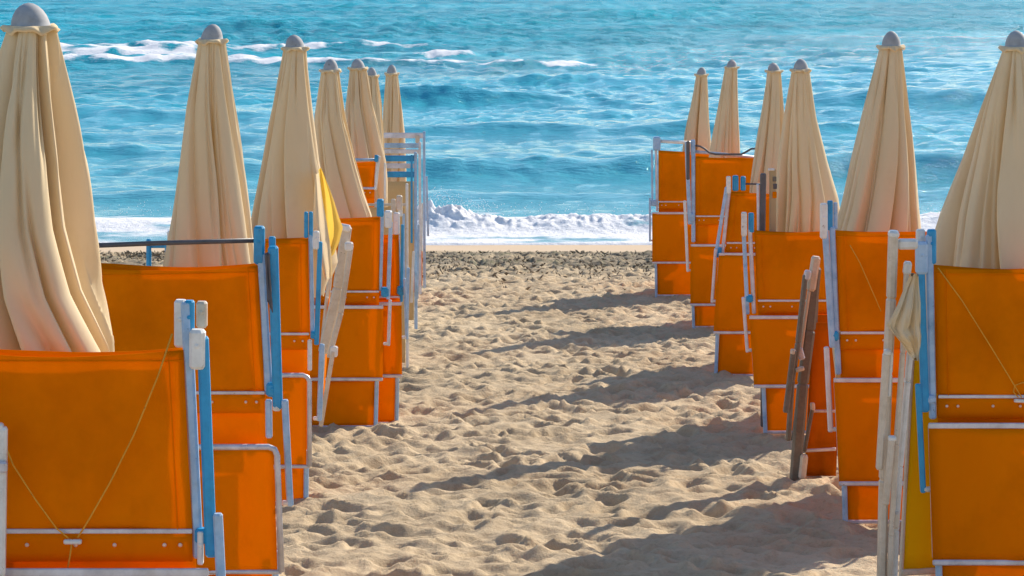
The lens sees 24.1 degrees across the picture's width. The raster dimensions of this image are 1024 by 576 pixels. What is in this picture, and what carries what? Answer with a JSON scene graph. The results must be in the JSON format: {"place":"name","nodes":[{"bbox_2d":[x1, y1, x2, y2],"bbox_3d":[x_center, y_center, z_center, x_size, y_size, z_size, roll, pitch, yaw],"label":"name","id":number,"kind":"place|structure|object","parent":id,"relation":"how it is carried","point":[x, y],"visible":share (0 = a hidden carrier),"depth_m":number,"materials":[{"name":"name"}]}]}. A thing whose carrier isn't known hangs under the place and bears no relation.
{"place":"outdoors","nodes":[
{"label":"outdoors","id":0,"kind":"place"},
{"bbox_2d":[0,0,1023,244],"bbox_3d":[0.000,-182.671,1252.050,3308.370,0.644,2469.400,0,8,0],"label":"sea water","id":1,"kind":"structure","parent":0,"point":[560,114],"depth_m":64.02,"materials":[{"name":"blue liquid"}]},
{"bbox_2d":[120,188,940,216],"bbox_3d":[-0.004,-1.225,33.020,17.996,0.399,1.855,0,8,0],"label":"sea spray","id":2,"kind":"object","parent":1,"relation":"on","point":[451,205],"visible":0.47,"depth_m":33.05,"materials":[{"name":"white liquid"}]},
{"bbox_2d":[99,245,934,575],"bbox_3d":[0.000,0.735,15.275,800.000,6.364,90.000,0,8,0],"label":"beach sand","id":3,"kind":"structure","parent":0,"point":[551,423],"depth_m":12.84,"materials":[{"name":"beige sand"}]},
{"bbox_2d":[0,422,7,575],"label":"chair frame","id":4,"kind":"object","parent":3,"relation":"on","point":[3,468],"visible":1,"depth_m":5.79,"materials":[{"name":"white metal"}]},
{"bbox_2d":[0,3,113,351],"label":"closed umbrella","id":5,"kind":"object","parent":3,"relation":"on","point":[52,296],"visible":0.58,"depth_m":6.13,"materials":[{"name":"beige fabric"}]},
{"bbox_2d":[0,299,225,575],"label":"folded sunbed","id":6,"kind":"object","parent":3,"relation":"on","point":[103,474],"visible":0.97,"depth_m":5.90,"materials":[{"name":"orange fabric"}]},
{"bbox_2d":[146,239,164,265],"bbox_3d":[-1.658,0.394,11.379,0.178,1.264,0.032,0,8,0],"label":"tube frame","id":7,"kind":"object","parent":3,"relation":"on","point":[148,255],"visible":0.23,"depth_m":11.29,"materials":[{"name":"blue metal"}]},
{"bbox_2d":[99,226,293,575],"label":"folded sunbed","id":8,"kind":"object","parent":3,"relation":"on","point":[245,370],"visible":0.46,"depth_m":8.73,"materials":[{"name":"orange fabric"}]},
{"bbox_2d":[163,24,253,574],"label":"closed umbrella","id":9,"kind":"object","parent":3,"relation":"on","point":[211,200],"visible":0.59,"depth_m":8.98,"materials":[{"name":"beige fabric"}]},
{"bbox_2d":[164,211,324,500],"bbox_3d":[-1.250,0.340,11.254,0.748,1.401,0.151,0,8,0],"label":"folded sunbed","id":10,"kind":"object","parent":3,"relation":"on","point":[296,286],"visible":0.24,"depth_m":11.22,"materials":[{"name":"orange fabric"}]},
{"bbox_2d":[251,35,342,297],"bbox_3d":[-1.034,0.009,11.634,0.530,2.462,0.406,4,9,26],"label":"closed umbrella","id":11,"kind":"object","parent":3,"relation":"on","point":[292,186],"visible":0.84,"depth_m":11.44,"materials":[{"name":"beige fabric"}]},
{"bbox_2d":[318,223,352,426],"bbox_3d":[-0.970,0.191,13.213,0.215,1.118,0.245,0,8,0],"label":"folded chair","id":12,"kind":"object","parent":3,"relation":"on","point":[334,304],"visible":0.88,"depth_m":13.12,"materials":[{"name":"beige wood"}]},
{"bbox_2d":[314,59,371,217],"bbox_3d":[-0.992,-0.164,14.281,0.352,2.393,0.287,6,10,35],"label":"closed umbrella","id":13,"kind":"object","parent":3,"relation":"on","point":[337,162],"visible":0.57,"depth_m":14.10,"materials":[{"name":"beige fabric"}]},
{"bbox_2d":[309,199,392,426],"bbox_3d":[-1.065,0.158,13.899,0.757,1.352,0.148,0,8,0],"label":"folded sunbed","id":14,"kind":"object","parent":3,"relation":"on","point":[356,378],"visible":0.37,"depth_m":13.87,"materials":[{"name":"orange fabric"}]},
{"bbox_2d":[345,59,387,206],"bbox_3d":[-1.099,-0.446,17.523,0.325,2.448,0.322,7,11,38],"label":"closed umbrella","id":15,"kind":"object","parent":3,"relation":"on","point":[364,131],"visible":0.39,"depth_m":17.35,"materials":[{"name":"beige fabric"}]},
{"bbox_2d":[355,155,385,206],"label":"folded sunbed","id":16,"kind":"object","parent":3,"relation":"on","point":[368,172],"visible":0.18,"depth_m":17.05,"materials":[{"name":"orange fabric"}]},
{"bbox_2d":[368,67,383,148],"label":"closed umbrella","id":17,"kind":"object","parent":3,"relation":"on","point":[373,76],"visible":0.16,"depth_m":20.09,"materials":[{"name":"beige fabric"}]},
{"bbox_2d":[100,250,654,293],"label":"seaweed litter","id":18,"kind":"object","parent":3,"relation":"on","point":[140,253],"visible":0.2,"depth_m":27.95,"materials":[{"name":"brown plant"}]},
{"bbox_2d":[368,183,409,367],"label":"folded sunbed","id":19,"kind":"object","parent":3,"relation":"on","point":[392,208],"visible":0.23,"depth_m":16.72,"materials":[{"name":"white metal"}]},
{"bbox_2d":[378,195,407,423],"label":"folded sunbed","id":20,"kind":"object","parent":3,"relation":"on","point":[388,403],"visible":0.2,"depth_m":14.09,"materials":[{"name":"orange fabric"}]},
{"bbox_2d":[383,65,405,180],"bbox_3d":[-1.151,-0.935,23.474,0.242,2.493,0.207,0,8,0],"label":"closed umbrella","id":21,"kind":"object","parent":3,"relation":"on","point":[393,121],"visible":0.43,"depth_m":23.31,"materials":[{"name":"beige fabric"}]},
{"bbox_2d":[385,152,419,328],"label":"folded sunbed","id":22,"kind":"object","parent":3,"relation":"on","point":[395,188],"visible":0.32,"depth_m":19.66,"materials":[{"name":"blue metal"}]},
{"bbox_2d":[384,142,422,294],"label":"folded sunbed","id":23,"kind":"object","parent":3,"relation":"on","point":[402,145],"visible":0.19,"depth_m":21.90,"materials":[{"name":"metal"}]},
{"bbox_2d":[384,131,428,287],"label":"folded sunbed","id":24,"kind":"object","parent":3,"relation":"on","point":[417,136],"visible":0.23,"depth_m":22.78,"materials":[{"name":"white metal"}]},
{"bbox_2d":[649,136,708,296],"bbox_3d":[1.715,-0.681,23.139,0.797,1.559,0.149,0,8,0],"label":"folded sunbed","id":25,"kind":"object","parent":3,"relation":"on","point":[672,275],"visible":0.44,"depth_m":23.11,"materials":[{"name":"orange fabric"}]},
{"bbox_2d":[682,67,710,151],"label":"closed umbrella","id":26,"kind":"object","parent":3,"relation":"on","point":[697,129],"visible":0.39,"depth_m":23.35,"materials":[{"name":"beige fabric"}]},
{"bbox_2d":[683,140,754,328],"bbox_3d":[1.824,-0.441,19.968,0.810,1.587,0.148,0,8,0],"label":"folded sunbed","id":27,"kind":"object","parent":3,"relation":"on","point":[709,175],"visible":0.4,"depth_m":19.93,"materials":[{"name":"orange fabric"}]},
{"bbox_2d":[709,60,739,157],"bbox_3d":[1.805,-0.689,20.365,0.293,2.488,0.274,0,8,0],"label":"closed umbrella","id":28,"kind":"object","parent":3,"relation":"on","point":[725,137],"visible":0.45,"depth_m":20.20,"materials":[{"name":"beige fabric"}]},
{"bbox_2d":[711,175,768,376],"bbox_3d":[1.762,-0.074,16.478,0.799,1.405,0.151,0,8,0],"label":"folded sunbed","id":29,"kind":"object","parent":3,"relation":"on","point":[732,356],"visible":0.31,"depth_m":16.43,"materials":[{"name":"orange fabric"}]},
{"bbox_2d":[756,168,776,426],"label":"folded sunbed","id":30,"kind":"object","parent":3,"relation":"on","point":[761,213],"visible":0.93,"depth_m":13.65,"materials":[{"name":"wood"}]},
{"bbox_2d":[750,63,783,193],"bbox_3d":[1.808,-0.374,16.865,0.272,2.407,0.273,7,11,38],"label":"closed umbrella","id":31,"kind":"object","parent":3,"relation":"on","point":[766,152],"visible":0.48,"depth_m":16.69,"materials":[{"name":"beige fabric"}]},
{"bbox_2d":[741,212,830,433],"bbox_3d":[1.695,0.206,13.634,0.802,1.285,0.146,0,8,0],"label":"folded sunbed","id":32,"kind":"object","parent":3,"relation":"on","point":[783,260],"visible":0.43,"depth_m":13.60,"materials":[{"name":"orange fabric"}]},
{"bbox_2d":[776,59,839,231],"bbox_3d":[1.732,-0.142,14.021,0.358,2.388,0.395,8,12,43],"label":"closed umbrella","id":33,"kind":"object","parent":3,"relation":"on","point":[805,189],"visible":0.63,"depth_m":13.83,"materials":[{"name":"beige fabric"}]},
{"bbox_2d":[783,256,836,480],"bbox_3d":[1.467,0.398,11.881,0.397,1.139,0.165,-6,10,-34],"label":"folded sunbed","id":34,"kind":"object","parent":3,"relation":"on","point":[818,445],"visible":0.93,"depth_m":11.88,"materials":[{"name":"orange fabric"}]},
{"bbox_2d":[820,200,926,523],"bbox_3d":[1.766,0.343,10.741,0.804,1.476,0.149,0,8,0],"label":"folded sunbed","id":35,"kind":"object","parent":3,"relation":"on","point":[855,270],"visible":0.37,"depth_m":10.71,"materials":[{"name":"orange fabric"}]},
{"bbox_2d":[832,31,920,377],"bbox_3d":[1.685,0.044,11.147,0.418,2.465,0.405,0,8,0],"label":"closed umbrella","id":36,"kind":"object","parent":3,"relation":"on","point":[880,194],"visible":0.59,"depth_m":10.94,"materials":[{"name":"beige fabric"}]},
{"bbox_2d":[876,230,917,575],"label":"folded chair","id":37,"kind":"object","parent":3,"relation":"on","point":[890,453],"visible":0.94,"depth_m":8.24,"materials":[{"name":"beige wood"}]},
{"bbox_2d":[887,273,920,360],"bbox_3d":[1.329,0.097,8.126,0.113,0.299,0.160,0,8,0],"label":"cloth bundle","id":38,"kind":"object","parent":37,"relation":"hanging from","point":[903,324],"visible":1,"depth_m":8.10,"materials":[{"name":"beige fabric"}]},
{"bbox_2d":[899,345,937,575],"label":"folded sunbed","id":39,"kind":"object","parent":3,"relation":"on","point":[915,558],"visible":0.34,"depth_m":8.61,"materials":[{"name":"yellow fabric"}]},
{"bbox_2d":[915,229,1023,575],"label":"folded sunbed","id":40,"kind":"object","parent":3,"relation":"on","point":[971,363],"visible":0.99,"depth_m":8.40,"materials":[{"name":"orange fabric"}]},
{"bbox_2d":[925,31,1023,319],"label":"closed umbrella","id":41,"kind":"object","parent":3,"relation":"on","point":[980,223],"visible":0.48,"depth_m":8.64,"materials":[{"name":"beige fabric"}]}
]}

